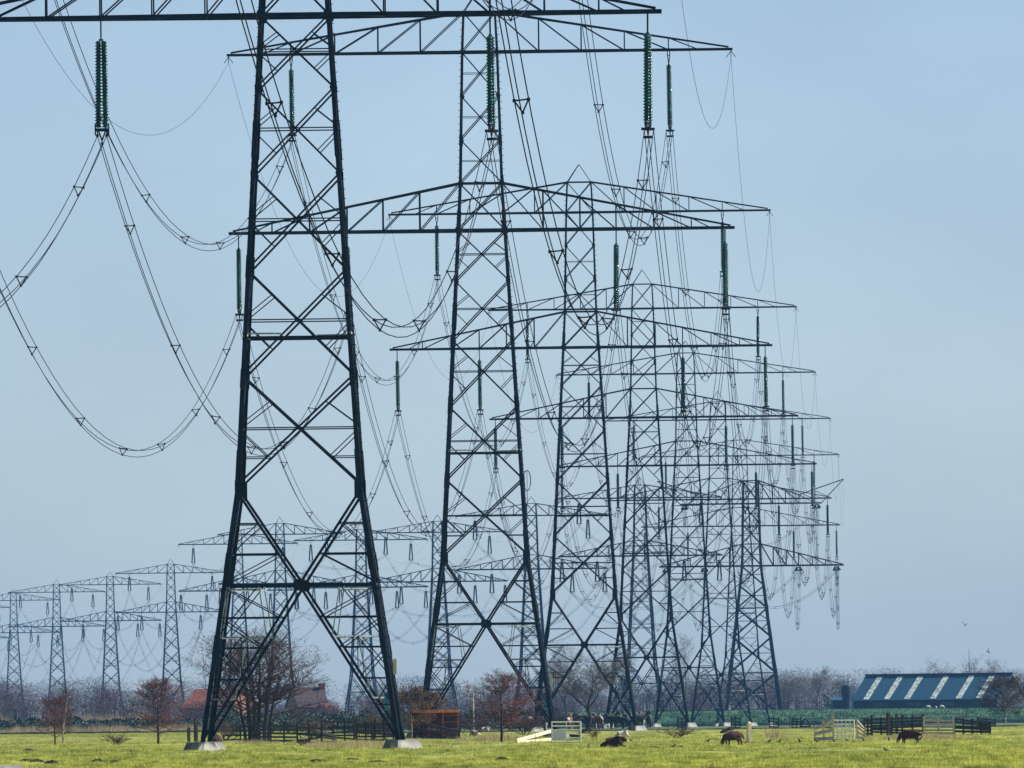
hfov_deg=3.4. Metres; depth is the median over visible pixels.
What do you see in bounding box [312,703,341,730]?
farmhouse
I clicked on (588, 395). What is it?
insulator string
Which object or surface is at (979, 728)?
timber fence
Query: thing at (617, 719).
cow
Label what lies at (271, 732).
timber fence
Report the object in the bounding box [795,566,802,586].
tension insulator
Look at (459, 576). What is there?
insulator string
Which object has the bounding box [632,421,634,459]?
insulator string
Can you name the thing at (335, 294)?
conductor bundle
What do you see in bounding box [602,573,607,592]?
insulator string
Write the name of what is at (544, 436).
conductor bundle
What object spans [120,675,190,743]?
bare tree
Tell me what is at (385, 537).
insulator string
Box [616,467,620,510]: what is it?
insulator string
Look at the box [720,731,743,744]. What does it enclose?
sheep
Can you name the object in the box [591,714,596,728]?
cow
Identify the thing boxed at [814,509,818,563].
conductor bundle
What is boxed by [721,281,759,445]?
conductor bundle
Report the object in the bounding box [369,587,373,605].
insulator string
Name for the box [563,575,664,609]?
conductor bundle
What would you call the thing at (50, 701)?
bare tree
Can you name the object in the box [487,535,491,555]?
insulator string
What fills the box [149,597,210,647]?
conductor bundle
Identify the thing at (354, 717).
wooden post
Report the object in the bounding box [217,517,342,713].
transmission tower
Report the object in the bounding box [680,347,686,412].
insulator string
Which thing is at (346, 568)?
conductor bundle
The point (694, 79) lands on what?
earth wire
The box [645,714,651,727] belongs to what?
cow
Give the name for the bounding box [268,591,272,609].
insulator string
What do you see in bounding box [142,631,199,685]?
conductor bundle
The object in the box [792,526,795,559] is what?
insulator string
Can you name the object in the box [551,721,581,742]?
field gate
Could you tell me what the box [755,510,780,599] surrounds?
conductor bundle
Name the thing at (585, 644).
transmission tower
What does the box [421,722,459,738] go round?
timber fence
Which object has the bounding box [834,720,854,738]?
field gate
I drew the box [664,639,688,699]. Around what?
bare tree
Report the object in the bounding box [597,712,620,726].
cow
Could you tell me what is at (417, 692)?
bare tree
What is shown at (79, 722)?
dark hedge
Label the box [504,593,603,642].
conductor bundle
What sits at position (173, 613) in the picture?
conductor bundle
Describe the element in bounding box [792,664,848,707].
bare tree
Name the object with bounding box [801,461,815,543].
conductor bundle
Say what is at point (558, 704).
wood
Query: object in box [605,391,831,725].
transmission tower
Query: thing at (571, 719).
cow
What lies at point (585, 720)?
cow
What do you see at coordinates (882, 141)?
sky
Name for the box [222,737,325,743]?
dry grass
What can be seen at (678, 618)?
conductor bundle
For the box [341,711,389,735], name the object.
bare shrub
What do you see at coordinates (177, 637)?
transmission tower
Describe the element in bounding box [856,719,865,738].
ramp rail
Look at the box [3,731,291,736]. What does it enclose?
back pasture
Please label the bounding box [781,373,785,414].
insulator string
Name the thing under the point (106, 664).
conductor bundle
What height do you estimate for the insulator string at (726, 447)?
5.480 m
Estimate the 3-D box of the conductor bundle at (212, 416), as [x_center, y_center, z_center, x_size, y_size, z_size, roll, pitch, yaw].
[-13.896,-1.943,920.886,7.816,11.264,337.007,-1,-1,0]
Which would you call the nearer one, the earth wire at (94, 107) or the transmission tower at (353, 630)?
the earth wire at (94, 107)
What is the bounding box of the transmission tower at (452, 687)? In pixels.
[369,517,507,712]
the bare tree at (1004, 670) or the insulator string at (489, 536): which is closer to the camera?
the bare tree at (1004, 670)
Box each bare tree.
[32,695,80,744]
[49,680,78,743]
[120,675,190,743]
[167,619,349,741]
[373,679,400,700]
[378,682,442,738]
[410,690,455,709]
[457,668,549,741]
[532,641,635,727]
[548,639,593,724]
[595,641,636,715]
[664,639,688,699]
[668,630,701,698]
[712,678,770,709]
[767,671,810,709]
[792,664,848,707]
[908,658,955,673]
[959,654,1000,672]
[973,673,1023,723]
[986,660,1019,678]
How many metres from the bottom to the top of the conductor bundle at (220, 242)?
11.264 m
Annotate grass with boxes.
[0,730,329,737]
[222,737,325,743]
[304,737,384,747]
[338,706,1023,729]
[417,730,540,741]
[419,740,485,742]
[761,726,791,737]
[860,732,980,739]
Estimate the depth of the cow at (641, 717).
1689.56 m
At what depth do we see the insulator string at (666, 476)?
2770.28 m
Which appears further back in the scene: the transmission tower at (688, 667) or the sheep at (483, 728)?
the transmission tower at (688, 667)
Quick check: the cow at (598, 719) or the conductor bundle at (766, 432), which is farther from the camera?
the conductor bundle at (766, 432)
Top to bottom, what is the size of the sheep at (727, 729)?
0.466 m
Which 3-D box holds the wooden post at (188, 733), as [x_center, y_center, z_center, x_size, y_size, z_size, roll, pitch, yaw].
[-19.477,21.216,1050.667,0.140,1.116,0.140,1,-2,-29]
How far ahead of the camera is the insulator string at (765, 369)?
1439.73 m
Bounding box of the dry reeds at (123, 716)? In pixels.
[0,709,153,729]
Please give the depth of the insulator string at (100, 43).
752.47 m
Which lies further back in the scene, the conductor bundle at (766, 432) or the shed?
the shed
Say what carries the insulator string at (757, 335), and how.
hanging from the transmission tower at (671, 620)
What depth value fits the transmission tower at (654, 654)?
3355.97 m
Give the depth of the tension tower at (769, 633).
3108.59 m
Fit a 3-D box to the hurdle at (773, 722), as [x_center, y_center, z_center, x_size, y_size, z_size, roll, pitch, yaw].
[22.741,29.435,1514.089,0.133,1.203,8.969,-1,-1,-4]
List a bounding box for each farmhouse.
[179,688,262,729]
[285,683,327,730]
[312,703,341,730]
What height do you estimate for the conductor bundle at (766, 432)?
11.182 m
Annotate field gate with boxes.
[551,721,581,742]
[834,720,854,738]
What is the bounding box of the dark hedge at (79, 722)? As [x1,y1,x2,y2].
[0,715,208,732]
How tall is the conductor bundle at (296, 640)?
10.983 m
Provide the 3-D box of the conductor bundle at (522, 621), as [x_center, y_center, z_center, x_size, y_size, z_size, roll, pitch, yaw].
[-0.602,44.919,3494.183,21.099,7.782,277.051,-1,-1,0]
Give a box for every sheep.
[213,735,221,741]
[480,726,490,730]
[569,734,582,739]
[579,728,591,733]
[600,736,628,746]
[615,730,629,736]
[720,727,734,732]
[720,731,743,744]
[896,729,921,743]
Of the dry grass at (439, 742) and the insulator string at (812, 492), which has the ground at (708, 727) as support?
the dry grass at (439, 742)
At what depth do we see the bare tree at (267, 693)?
1018.08 m
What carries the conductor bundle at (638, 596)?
hanging from the insulator string at (645, 547)
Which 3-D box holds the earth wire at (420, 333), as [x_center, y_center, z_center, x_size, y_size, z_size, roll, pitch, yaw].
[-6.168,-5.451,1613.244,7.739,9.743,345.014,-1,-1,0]
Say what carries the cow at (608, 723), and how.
on the ground at (708, 727)
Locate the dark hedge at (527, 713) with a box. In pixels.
[458,708,560,730]
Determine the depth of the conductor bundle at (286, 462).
1197.37 m
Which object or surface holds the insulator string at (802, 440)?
hanging from the transmission tower at (708, 499)
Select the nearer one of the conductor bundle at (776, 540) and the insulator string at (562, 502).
the insulator string at (562, 502)
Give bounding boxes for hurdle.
[677,717,685,728]
[731,716,740,727]
[769,716,778,727]
[791,717,800,727]
[977,717,995,725]
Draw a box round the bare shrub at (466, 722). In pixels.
[457,707,495,735]
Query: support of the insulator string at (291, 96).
hanging from the transmission tower at (488, 624)
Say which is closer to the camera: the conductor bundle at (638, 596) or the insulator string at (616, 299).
the insulator string at (616, 299)
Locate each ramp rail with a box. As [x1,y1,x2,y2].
[515,728,550,742]
[814,715,834,740]
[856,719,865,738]
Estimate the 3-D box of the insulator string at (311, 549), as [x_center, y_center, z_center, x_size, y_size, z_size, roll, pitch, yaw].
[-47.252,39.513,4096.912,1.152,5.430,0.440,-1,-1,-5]
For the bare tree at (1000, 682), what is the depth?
1734.39 m
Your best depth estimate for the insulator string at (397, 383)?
1440.40 m
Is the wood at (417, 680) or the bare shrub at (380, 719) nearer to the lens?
the bare shrub at (380, 719)
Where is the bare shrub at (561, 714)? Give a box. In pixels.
[539,704,596,728]
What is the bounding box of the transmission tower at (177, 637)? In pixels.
[115,560,223,714]
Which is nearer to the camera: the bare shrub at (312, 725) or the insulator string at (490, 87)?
the insulator string at (490, 87)
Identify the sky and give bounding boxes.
[0,0,1023,719]
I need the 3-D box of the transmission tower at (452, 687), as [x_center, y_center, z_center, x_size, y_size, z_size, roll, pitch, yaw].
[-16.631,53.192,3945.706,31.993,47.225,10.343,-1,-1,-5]
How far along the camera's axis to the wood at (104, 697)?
2486.24 m
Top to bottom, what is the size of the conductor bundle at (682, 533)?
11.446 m
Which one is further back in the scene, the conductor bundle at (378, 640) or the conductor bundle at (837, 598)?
the conductor bundle at (378, 640)
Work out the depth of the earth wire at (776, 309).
1529.35 m
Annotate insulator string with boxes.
[70,586,73,601]
[95,20,108,144]
[116,616,119,630]
[128,574,130,592]
[140,616,143,630]
[179,595,182,610]
[191,545,194,564]
[205,594,208,610]
[235,235,243,320]
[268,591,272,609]
[288,55,296,141]
[295,592,298,608]
[309,544,312,562]
[324,592,327,609]
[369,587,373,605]
[383,536,387,554]
[395,352,401,415]
[395,591,398,608]
[399,586,403,604]
[409,540,412,558]
[424,591,427,608]
[434,215,440,279]
[457,574,461,593]
[472,517,477,540]
[473,585,477,604]
[477,350,483,414]
[485,15,497,140]
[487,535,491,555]
[489,574,494,593]
[494,420,498,472]
[525,311,529,362]
[559,561,564,582]
[560,422,564,471]
[560,469,564,511]
[570,575,574,594]
[576,499,581,525]
[585,518,590,539]
[587,375,590,419]
[594,561,599,583]
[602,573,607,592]
[612,230,620,316]
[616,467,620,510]
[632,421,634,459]
[641,14,654,138]
[644,533,645,561]
[658,501,660,538]
[664,457,667,490]
[666,51,673,136]
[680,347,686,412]
[682,560,686,583]
[686,532,689,560]
[717,560,721,582]
[720,211,723,276]
[721,229,730,314]
[724,417,728,469]
[754,472,758,509]
[755,308,760,360]
[763,347,769,411]
[777,499,780,537]
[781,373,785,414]
[790,417,795,468]
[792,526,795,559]
[801,419,804,457]
[810,471,814,508]
[813,455,815,487]
[826,499,829,536]
[835,525,838,556]
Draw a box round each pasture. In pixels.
[0,726,1023,767]
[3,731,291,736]
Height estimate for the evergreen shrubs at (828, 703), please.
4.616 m
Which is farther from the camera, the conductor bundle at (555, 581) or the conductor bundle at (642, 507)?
the conductor bundle at (555, 581)
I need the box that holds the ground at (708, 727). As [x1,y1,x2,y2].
[281,723,1023,732]
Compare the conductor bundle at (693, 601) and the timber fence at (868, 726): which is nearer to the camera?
the timber fence at (868, 726)
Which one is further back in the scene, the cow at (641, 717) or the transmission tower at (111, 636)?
the transmission tower at (111, 636)
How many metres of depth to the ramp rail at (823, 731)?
833.40 m
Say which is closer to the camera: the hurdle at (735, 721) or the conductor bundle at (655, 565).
the hurdle at (735, 721)
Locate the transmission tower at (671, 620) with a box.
[488,270,798,727]
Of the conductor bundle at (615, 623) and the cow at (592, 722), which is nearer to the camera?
the cow at (592, 722)
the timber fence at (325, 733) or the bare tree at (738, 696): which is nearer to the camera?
the timber fence at (325, 733)
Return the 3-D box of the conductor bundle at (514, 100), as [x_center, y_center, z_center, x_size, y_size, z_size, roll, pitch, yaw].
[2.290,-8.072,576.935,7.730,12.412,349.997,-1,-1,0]
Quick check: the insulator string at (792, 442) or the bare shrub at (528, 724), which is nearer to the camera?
the bare shrub at (528, 724)
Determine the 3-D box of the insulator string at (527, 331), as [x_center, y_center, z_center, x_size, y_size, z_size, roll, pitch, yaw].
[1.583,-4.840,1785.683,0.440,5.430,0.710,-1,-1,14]
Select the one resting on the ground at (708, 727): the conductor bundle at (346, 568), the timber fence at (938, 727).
the timber fence at (938, 727)
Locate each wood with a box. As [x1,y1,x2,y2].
[0,667,1023,719]
[0,675,202,720]
[168,689,532,730]
[465,681,736,712]
[676,666,1023,709]
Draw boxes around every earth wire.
[22,1,228,134]
[229,65,389,296]
[391,229,488,380]
[682,4,730,127]
[731,61,769,291]
[770,228,795,376]
[796,318,814,428]
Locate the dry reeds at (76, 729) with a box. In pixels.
[0,722,202,732]
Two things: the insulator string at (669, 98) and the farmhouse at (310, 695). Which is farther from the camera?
the farmhouse at (310, 695)
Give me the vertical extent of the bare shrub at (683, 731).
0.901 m
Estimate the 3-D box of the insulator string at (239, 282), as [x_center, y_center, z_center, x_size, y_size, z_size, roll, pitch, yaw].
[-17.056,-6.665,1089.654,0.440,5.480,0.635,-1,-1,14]
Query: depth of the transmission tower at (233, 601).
4588.82 m
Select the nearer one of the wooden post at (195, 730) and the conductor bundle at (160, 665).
the wooden post at (195, 730)
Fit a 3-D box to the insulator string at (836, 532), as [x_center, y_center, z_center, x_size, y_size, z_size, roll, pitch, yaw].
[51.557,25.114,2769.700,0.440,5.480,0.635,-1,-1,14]
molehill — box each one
[28,758,44,761]
[44,760,57,763]
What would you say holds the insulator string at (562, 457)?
hanging from the transmission tower at (671, 620)
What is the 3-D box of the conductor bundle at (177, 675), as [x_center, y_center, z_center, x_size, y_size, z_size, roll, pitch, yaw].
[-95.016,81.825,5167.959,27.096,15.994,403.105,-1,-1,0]
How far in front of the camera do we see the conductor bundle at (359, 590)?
4273.04 m
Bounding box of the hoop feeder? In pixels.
[801,719,810,726]
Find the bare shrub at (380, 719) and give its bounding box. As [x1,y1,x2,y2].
[358,710,403,738]
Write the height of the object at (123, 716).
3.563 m
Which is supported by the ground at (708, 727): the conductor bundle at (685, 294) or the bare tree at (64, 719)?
the bare tree at (64, 719)
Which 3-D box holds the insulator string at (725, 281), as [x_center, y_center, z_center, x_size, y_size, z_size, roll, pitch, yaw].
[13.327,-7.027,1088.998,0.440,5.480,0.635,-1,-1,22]
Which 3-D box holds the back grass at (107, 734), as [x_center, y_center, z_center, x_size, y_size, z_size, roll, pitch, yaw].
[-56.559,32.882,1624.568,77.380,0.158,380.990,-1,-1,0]
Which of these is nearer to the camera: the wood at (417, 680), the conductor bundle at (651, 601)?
the conductor bundle at (651, 601)
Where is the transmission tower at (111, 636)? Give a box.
[59,572,161,719]
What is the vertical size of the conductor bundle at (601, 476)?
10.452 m
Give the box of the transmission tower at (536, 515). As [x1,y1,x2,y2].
[456,470,607,706]
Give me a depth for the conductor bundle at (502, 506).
1529.94 m
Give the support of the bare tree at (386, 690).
on the ground at (708, 727)
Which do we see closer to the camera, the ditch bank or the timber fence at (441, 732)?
the timber fence at (441, 732)
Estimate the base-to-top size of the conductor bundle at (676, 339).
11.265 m
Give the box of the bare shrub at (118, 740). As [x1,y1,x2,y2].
[99,733,133,744]
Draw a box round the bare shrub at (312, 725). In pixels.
[275,706,337,738]
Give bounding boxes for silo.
[842,679,851,708]
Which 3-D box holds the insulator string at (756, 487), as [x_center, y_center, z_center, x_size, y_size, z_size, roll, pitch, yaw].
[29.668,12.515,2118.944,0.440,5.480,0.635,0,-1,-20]
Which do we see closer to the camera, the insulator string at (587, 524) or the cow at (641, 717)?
the cow at (641, 717)
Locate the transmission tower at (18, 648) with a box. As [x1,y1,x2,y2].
[0,590,58,715]
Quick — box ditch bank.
[0,730,252,734]
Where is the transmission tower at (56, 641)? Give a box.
[8,581,104,721]
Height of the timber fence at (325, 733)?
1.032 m
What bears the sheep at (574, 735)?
on the pasture at (524, 750)
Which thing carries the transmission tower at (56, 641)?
on the ground at (708, 727)
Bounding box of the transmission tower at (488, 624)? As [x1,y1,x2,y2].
[224,0,735,737]
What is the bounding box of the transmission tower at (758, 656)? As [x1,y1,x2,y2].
[640,432,839,725]
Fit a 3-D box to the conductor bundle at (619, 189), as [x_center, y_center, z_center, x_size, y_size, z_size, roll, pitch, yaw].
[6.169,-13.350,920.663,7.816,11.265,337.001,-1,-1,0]
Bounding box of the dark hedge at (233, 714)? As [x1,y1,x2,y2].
[203,709,409,732]
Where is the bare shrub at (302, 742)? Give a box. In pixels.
[298,736,307,746]
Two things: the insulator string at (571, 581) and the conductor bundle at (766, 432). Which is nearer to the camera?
the conductor bundle at (766, 432)
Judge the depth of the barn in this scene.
3007.18 m
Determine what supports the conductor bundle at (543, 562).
attached to the insulator string at (578, 504)
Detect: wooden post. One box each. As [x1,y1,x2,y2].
[187,727,189,741]
[194,720,197,741]
[353,715,355,737]
[747,722,751,741]
[886,712,890,735]
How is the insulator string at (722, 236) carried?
hanging from the transmission tower at (585, 644)
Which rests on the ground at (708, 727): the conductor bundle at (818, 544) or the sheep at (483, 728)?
the sheep at (483, 728)
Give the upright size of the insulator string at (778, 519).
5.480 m
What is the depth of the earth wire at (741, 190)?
1171.28 m
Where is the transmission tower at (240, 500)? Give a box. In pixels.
[0,0,661,750]
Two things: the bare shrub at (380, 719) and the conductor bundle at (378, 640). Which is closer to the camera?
the bare shrub at (380, 719)
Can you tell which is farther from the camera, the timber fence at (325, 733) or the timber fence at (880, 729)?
the timber fence at (880, 729)
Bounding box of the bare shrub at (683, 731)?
[655,724,698,737]
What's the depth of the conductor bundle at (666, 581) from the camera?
2607.77 m
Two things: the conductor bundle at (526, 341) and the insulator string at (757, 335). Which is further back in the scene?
the insulator string at (757, 335)
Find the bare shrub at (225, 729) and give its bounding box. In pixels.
[207,718,245,740]
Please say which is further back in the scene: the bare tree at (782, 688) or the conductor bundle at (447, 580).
the conductor bundle at (447, 580)
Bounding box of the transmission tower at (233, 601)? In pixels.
[177,531,297,692]
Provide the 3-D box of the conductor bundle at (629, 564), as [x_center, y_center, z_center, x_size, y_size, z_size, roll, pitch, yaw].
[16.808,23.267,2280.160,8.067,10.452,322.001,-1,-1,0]
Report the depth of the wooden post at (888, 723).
957.01 m
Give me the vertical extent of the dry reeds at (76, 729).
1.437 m
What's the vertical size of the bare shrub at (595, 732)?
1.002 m
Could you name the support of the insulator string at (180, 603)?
hanging from the transmission tower at (233, 601)
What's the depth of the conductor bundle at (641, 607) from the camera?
3253.19 m
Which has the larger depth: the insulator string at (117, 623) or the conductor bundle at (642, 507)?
the insulator string at (117, 623)
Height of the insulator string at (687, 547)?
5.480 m
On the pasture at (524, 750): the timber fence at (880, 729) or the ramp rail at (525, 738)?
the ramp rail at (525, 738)
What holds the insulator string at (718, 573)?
hanging from the transmission tower at (654, 654)
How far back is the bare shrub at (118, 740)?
959.66 m
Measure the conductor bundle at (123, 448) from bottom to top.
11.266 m
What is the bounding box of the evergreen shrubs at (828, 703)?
[823,694,841,709]
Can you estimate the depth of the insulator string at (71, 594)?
5367.80 m
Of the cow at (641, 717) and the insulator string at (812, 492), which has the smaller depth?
the cow at (641, 717)
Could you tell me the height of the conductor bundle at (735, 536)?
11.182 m
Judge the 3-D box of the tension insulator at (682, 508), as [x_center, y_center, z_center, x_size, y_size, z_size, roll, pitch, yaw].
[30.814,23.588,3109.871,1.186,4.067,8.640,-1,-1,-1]
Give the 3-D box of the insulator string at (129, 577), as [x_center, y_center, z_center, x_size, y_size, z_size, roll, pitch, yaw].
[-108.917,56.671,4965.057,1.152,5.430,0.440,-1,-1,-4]
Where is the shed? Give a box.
[831,697,842,708]
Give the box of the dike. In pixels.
[389,707,1023,729]
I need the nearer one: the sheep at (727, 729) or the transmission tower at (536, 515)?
the sheep at (727, 729)
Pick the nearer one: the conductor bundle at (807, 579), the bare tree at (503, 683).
the bare tree at (503, 683)
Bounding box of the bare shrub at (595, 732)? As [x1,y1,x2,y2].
[588,724,601,738]
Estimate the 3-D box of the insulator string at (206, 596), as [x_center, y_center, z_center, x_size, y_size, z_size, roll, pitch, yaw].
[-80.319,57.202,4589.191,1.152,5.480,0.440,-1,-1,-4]
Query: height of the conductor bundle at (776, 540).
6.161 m
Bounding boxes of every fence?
[223,724,252,740]
[256,721,295,742]
[296,722,322,742]
[316,726,336,742]
[323,720,355,740]
[355,719,393,741]
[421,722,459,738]
[789,713,1015,726]
[863,715,872,734]
[870,714,922,734]
[923,717,954,734]
[954,718,990,734]
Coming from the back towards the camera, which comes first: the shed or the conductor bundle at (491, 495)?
the shed
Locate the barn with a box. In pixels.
[851,672,1023,708]
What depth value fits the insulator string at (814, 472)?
2769.78 m
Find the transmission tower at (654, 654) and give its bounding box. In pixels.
[558,478,722,710]
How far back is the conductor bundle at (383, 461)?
1186.35 m
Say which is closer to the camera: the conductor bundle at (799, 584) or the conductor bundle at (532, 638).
the conductor bundle at (799, 584)
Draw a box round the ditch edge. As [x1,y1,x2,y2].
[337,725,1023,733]
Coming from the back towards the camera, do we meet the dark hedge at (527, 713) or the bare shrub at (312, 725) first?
the dark hedge at (527, 713)
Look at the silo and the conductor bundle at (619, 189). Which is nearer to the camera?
the conductor bundle at (619, 189)
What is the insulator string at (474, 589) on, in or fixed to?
hanging from the transmission tower at (452, 687)
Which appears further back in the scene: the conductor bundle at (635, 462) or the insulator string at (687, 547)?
the insulator string at (687, 547)
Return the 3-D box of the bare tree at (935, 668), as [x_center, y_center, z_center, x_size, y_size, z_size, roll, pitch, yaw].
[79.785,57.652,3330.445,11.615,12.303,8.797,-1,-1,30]
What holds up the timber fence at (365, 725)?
on the ground at (708, 727)
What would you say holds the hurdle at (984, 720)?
on the ground at (708, 727)
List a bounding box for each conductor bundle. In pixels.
[0,136,106,307]
[0,271,242,456]
[20,603,71,631]
[54,0,294,250]
[61,631,118,686]
[72,592,128,649]
[84,630,142,687]
[97,137,346,455]
[119,611,181,671]
[130,564,192,629]
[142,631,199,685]
[143,610,207,671]
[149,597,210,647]
[159,637,205,686]
[235,0,495,337]
[236,316,399,537]
[238,562,311,595]
[247,604,325,643]
[288,136,439,384]
[315,555,384,569]
[328,555,409,592]
[344,609,425,641]
[345,315,482,536]
[371,599,457,643]
[388,541,475,592]
[395,412,497,569]
[398,607,468,617]
[404,596,491,643]
[411,555,486,568]
[435,277,529,449]
[459,585,561,626]
[475,525,578,571]
[478,411,562,568]
[480,594,570,642]
[483,0,532,20]
[487,132,620,451]
[491,543,586,591]
[491,588,594,626]
[494,471,563,587]
[495,0,653,334]
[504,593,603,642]
[526,362,589,488]
[560,469,619,587]
[562,512,610,602]
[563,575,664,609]
[573,585,682,625]
[578,0,672,245]
[586,510,684,549]
[589,420,633,516]
[589,528,698,569]
[597,574,702,609]
[606,584,718,625]
[610,545,646,619]
[614,311,685,533]
[618,512,660,601]
[633,458,666,544]
[644,131,728,450]
[644,562,667,631]
[658,540,688,619]
[665,491,686,564]
[666,132,722,381]
[681,412,728,566]
[685,574,795,608]
[687,559,705,630]
[701,513,812,548]
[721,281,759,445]
[723,310,767,532]
[725,467,757,586]
[726,571,835,608]
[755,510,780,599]
[756,357,784,486]
[763,408,794,566]
[778,542,794,618]
[782,418,803,514]
[791,472,813,585]
[793,563,800,630]
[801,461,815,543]
[811,509,828,599]
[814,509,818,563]
[826,535,837,616]
[835,561,838,624]
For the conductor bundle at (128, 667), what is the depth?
5069.72 m
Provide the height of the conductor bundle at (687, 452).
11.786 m
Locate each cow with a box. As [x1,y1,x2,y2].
[524,716,547,730]
[565,714,573,728]
[570,715,591,728]
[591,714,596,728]
[592,713,603,728]
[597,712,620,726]
[603,714,626,728]
[606,718,615,728]
[621,711,630,728]
[624,711,651,726]
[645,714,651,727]
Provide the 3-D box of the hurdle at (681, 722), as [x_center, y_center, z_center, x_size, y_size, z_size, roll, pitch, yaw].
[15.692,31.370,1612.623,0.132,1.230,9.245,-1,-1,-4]
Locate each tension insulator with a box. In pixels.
[681,506,688,524]
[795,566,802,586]
[813,504,820,523]
[833,566,840,585]
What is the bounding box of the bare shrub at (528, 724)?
[490,709,548,734]
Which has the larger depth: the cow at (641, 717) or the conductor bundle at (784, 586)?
the conductor bundle at (784, 586)
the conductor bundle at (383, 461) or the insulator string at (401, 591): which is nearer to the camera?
the conductor bundle at (383, 461)
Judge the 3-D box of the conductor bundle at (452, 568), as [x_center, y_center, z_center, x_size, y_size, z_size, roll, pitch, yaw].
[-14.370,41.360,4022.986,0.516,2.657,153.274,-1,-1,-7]
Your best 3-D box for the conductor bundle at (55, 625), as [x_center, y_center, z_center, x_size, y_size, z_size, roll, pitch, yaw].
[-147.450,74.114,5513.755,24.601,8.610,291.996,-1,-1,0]
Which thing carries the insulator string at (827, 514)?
hanging from the transmission tower at (708, 499)
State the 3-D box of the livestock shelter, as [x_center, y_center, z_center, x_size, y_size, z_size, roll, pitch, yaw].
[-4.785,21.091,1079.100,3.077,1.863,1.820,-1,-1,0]
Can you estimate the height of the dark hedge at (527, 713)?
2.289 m
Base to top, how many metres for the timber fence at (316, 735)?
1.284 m
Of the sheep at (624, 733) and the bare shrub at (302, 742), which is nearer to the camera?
the bare shrub at (302, 742)
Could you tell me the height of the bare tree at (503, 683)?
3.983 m
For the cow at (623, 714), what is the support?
on the ground at (708, 727)
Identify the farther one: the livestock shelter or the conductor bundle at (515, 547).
the conductor bundle at (515, 547)
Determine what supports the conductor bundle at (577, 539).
hanging from the insulator string at (562, 457)
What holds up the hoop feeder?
on the ground at (708, 727)
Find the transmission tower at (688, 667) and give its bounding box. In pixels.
[555,341,816,726]
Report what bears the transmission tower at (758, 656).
on the ground at (708, 727)
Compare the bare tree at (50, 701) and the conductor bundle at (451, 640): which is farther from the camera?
the conductor bundle at (451, 640)
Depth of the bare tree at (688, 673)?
3499.36 m
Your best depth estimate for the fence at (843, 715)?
1639.68 m
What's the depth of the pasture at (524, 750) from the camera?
873.52 m
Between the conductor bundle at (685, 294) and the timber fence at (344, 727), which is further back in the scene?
the conductor bundle at (685, 294)
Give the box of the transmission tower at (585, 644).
[386,164,772,731]
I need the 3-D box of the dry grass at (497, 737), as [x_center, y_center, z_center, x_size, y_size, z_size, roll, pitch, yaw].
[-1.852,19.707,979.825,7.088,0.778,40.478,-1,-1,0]
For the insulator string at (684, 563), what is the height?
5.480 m
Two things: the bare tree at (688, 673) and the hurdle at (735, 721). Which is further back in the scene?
the bare tree at (688, 673)
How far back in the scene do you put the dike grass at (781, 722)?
2881.65 m
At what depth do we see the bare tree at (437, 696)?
1103.16 m
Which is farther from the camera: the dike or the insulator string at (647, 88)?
the dike
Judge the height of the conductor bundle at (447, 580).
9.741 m
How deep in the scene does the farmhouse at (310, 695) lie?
2201.55 m
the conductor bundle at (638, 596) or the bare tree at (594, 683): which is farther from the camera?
the conductor bundle at (638, 596)
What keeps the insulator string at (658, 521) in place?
hanging from the transmission tower at (708, 499)
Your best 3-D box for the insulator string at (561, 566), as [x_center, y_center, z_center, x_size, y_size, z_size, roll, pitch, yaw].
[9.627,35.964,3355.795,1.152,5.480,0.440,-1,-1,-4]
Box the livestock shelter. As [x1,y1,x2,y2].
[410,710,458,738]
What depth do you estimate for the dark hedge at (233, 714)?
1648.73 m
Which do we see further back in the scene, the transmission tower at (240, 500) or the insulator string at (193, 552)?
the insulator string at (193, 552)
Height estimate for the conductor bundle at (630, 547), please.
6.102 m
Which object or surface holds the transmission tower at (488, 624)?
on the ground at (708, 727)
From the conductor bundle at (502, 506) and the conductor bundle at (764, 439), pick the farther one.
the conductor bundle at (502, 506)
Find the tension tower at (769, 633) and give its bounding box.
[657,479,843,710]
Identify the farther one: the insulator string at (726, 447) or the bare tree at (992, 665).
the bare tree at (992, 665)
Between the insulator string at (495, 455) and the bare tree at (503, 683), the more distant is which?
the insulator string at (495, 455)
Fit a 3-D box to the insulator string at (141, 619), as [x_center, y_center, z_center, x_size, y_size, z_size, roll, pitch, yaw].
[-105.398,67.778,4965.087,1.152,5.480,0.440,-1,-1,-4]
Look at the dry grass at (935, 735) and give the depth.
848.91 m
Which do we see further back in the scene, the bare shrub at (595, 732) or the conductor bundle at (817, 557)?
the conductor bundle at (817, 557)
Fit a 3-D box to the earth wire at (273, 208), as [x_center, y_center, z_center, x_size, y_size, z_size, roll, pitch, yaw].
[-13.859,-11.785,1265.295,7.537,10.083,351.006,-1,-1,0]
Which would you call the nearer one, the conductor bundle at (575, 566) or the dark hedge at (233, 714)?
the dark hedge at (233, 714)
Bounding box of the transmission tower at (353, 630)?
[294,524,427,716]
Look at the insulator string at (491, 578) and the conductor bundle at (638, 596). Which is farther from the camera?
the insulator string at (491, 578)
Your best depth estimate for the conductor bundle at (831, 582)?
2560.28 m
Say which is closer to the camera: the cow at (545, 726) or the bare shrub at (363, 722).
the bare shrub at (363, 722)
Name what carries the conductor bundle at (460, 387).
hanging from the insulator string at (527, 331)

